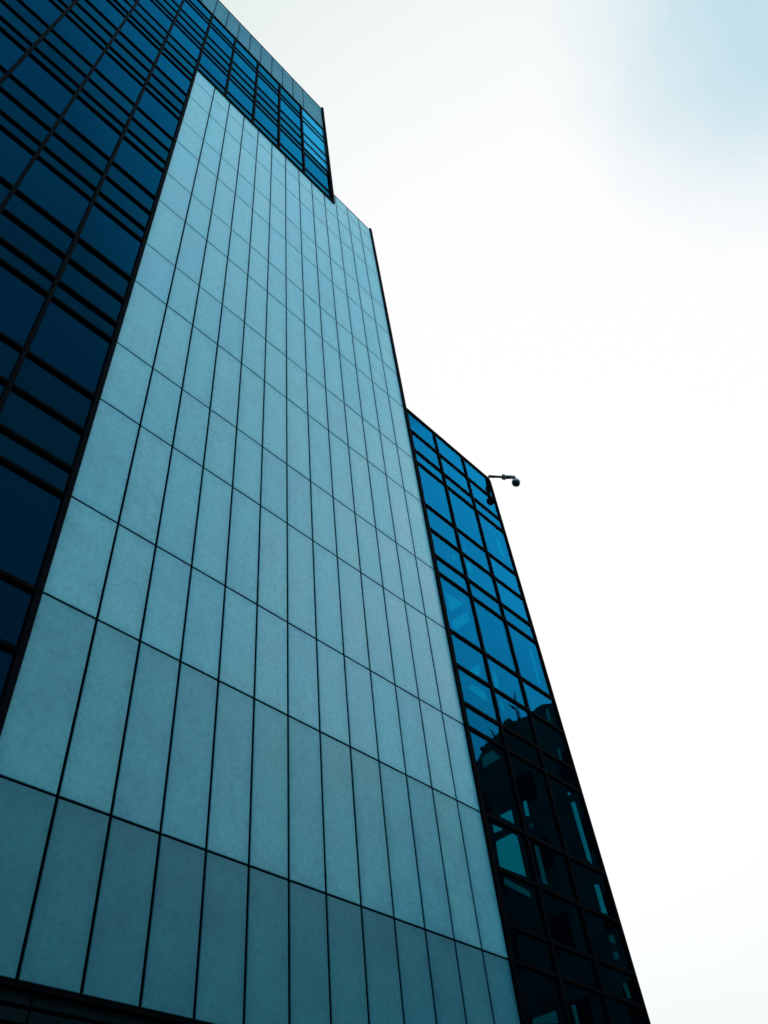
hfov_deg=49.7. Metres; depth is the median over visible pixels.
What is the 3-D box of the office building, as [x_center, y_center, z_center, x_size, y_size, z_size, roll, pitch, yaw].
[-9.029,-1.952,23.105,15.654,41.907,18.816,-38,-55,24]
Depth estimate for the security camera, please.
24.35 m
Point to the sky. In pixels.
(564, 203)
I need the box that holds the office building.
[0,0,650,1023]
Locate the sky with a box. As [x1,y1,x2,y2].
[219,0,767,1023]
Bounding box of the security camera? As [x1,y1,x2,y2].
[488,474,519,486]

